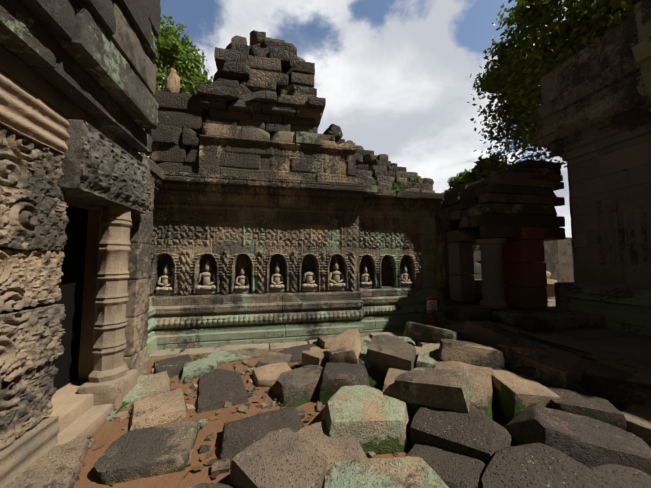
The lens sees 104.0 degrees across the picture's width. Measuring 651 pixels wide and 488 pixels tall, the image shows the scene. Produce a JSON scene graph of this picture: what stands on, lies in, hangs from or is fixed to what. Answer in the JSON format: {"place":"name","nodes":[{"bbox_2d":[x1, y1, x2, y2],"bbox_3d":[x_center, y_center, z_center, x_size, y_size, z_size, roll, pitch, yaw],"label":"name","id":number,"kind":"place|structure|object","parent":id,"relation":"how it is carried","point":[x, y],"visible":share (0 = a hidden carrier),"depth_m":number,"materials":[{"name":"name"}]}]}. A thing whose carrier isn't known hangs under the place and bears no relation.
{"place":"outdoors","nodes":[
{"label":"outdoors","id":0,"kind":"place"},
{"bbox_2d":[74,297,554,487],"bbox_3d":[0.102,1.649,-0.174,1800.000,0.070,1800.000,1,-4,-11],"label":"ground","id":1,"kind":"structure","parent":0,"point":[108,432],"depth_m":2.43,"materials":[{"name":"soil"}]},
{"bbox_2d":[0,71,154,487],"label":"door frame","id":2,"kind":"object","parent":1,"relation":"on","point":[40,415],"depth_m":2.09,"materials":[{"name":"stone"}]},
{"bbox_2d":[39,205,87,389],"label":"doorway","id":3,"kind":"structure","parent":2,"relation":"in","point":[71,284],"depth_m":2.93,"materials":[{"name":"black"}]},
{"bbox_2d":[0,0,160,213],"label":"stone lintel","id":4,"kind":"structure","parent":2,"relation":"on","point":[87,69],"depth_m":2.32,"materials":[{"name":"stone"}]},
{"bbox_2d":[142,152,164,359],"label":"wall","id":5,"kind":"structure","parent":1,"relation":"on","point":[157,173],"depth_m":4.43,"materials":[{"name":"stone"}]},
{"bbox_2d":[140,14,212,159],"bbox_3d":[-12.597,-6.838,19.617,8.060,20.222,8.826,1,-4,-11],"label":"tree","id":6,"kind":"object","parent":1,"relation":"on","point":[182,58],"depth_m":18.23,"materials":[{"name":"green plant"}]},
{"bbox_2d":[80,343,504,487],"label":"rubble","id":7,"kind":"object","parent":1,"relation":"on","point":[210,453],"visible":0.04,"depth_m":2.47,"materials":[{"name":"brown stone"}]},
{"bbox_2d":[149,171,445,349],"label":"wall","id":8,"kind":"structure","parent":1,"relation":"on","point":[228,227],"depth_m":5.25,"materials":[{"name":"stone"}]},
{"bbox_2d":[151,68,355,182],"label":"roof blocks","id":9,"kind":"object","parent":8,"relation":"on","point":[185,137],"visible":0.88,"depth_m":5.39,"materials":[{"name":"stone"}]},
{"bbox_2d":[155,259,411,293],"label":"buddha statues","id":10,"kind":"object","parent":8,"relation":"attached to","point":[335,284],"visible":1,"depth_m":5.25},
{"bbox_2d":[197,30,434,192],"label":"tower roof","id":11,"kind":"structure","parent":8,"relation":"on","point":[262,81],"depth_m":5.85,"materials":[{"name":"stone"}]},
{"bbox_2d":[115,113,490,413],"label":"weeds","id":12,"kind":"object","parent":1,"relation":"on","point":[395,187],"visible":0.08,"depth_m":6.16,"materials":[{"name":"green plant"}]},
{"bbox_2d":[4,271,650,487],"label":"rubble","id":13,"kind":"object","parent":1,"relation":"on","point":[579,418],"visible":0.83,"depth_m":2.28,"materials":[{"name":"stone"}]},
{"bbox_2d":[148,323,650,369],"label":"stone plinth","id":14,"kind":"structure","parent":1,"relation":"on","point":[625,348],"depth_m":4.58,"materials":[{"name":"stone"}]},
{"bbox_2d":[425,298,439,324],"bbox_3d":[2.401,1.556,5.718,0.257,0.692,0.217,0,-4,1],"label":"no entry sign","id":15,"kind":"object","parent":14,"relation":"on","point":[431,308],"visible":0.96,"depth_m":5.72,"materials":[{"name":"red metal"}]},
{"bbox_2d":[460,151,520,185],"bbox_3d":[8.829,-1.091,13.627,3.274,7.466,3.275,1,-4,-11],"label":"tree","id":16,"kind":"object","parent":1,"relation":"on","point":[491,165],"depth_m":13.11,"materials":[{"name":"green plant"}]},
{"bbox_2d":[531,0,650,337],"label":"wall","id":17,"kind":"structure","parent":1,"relation":"on","point":[592,114],"depth_m":5.59,"materials":[{"name":"stone"}]},
{"bbox_2d":[139,0,579,236],"label":"sky","id":18,"kind":"structure","parent":0,"point":[394,75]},
{"bbox_2d":[443,169,470,199],"bbox_3d":[20.599,-3.144,34.940,6.840,14.835,7.425,1,-4,-11],"label":"tree foliage","id":19,"kind":"object","parent":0,"point":[454,182],"visible":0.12,"depth_m":35.25,"materials":[{"name":"green plant"}]},
{"bbox_2d":[442,296,608,334],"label":"porch plinth","id":20,"kind":"structure","parent":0,"point":[551,319],"depth_m":5.69,"materials":[{"name":"grey stone"}]},
{"bbox_2d":[442,238,507,308],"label":"stone pillars","id":21,"kind":"structure","parent":20,"relation":"on","point":[459,268],"depth_m":7.43,"materials":[{"name":"grey stone"}]},
{"bbox_2d":[439,159,574,282],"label":"porch roof","id":22,"kind":"structure","parent":21,"relation":"on","point":[518,195],"depth_m":6.74,"materials":[{"name":"grey stone"}]},
{"bbox_2d":[502,227,547,308],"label":"pillar","id":23,"kind":"structure","parent":20,"relation":"on","point":[524,271],"depth_m":6.47,"materials":[{"name":"red stone"}]},
{"bbox_2d":[467,0,641,167],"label":"tree","id":24,"kind":"object","parent":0,"point":[511,80],"depth_m":13.37,"materials":[{"name":"green plant"}]}
]}

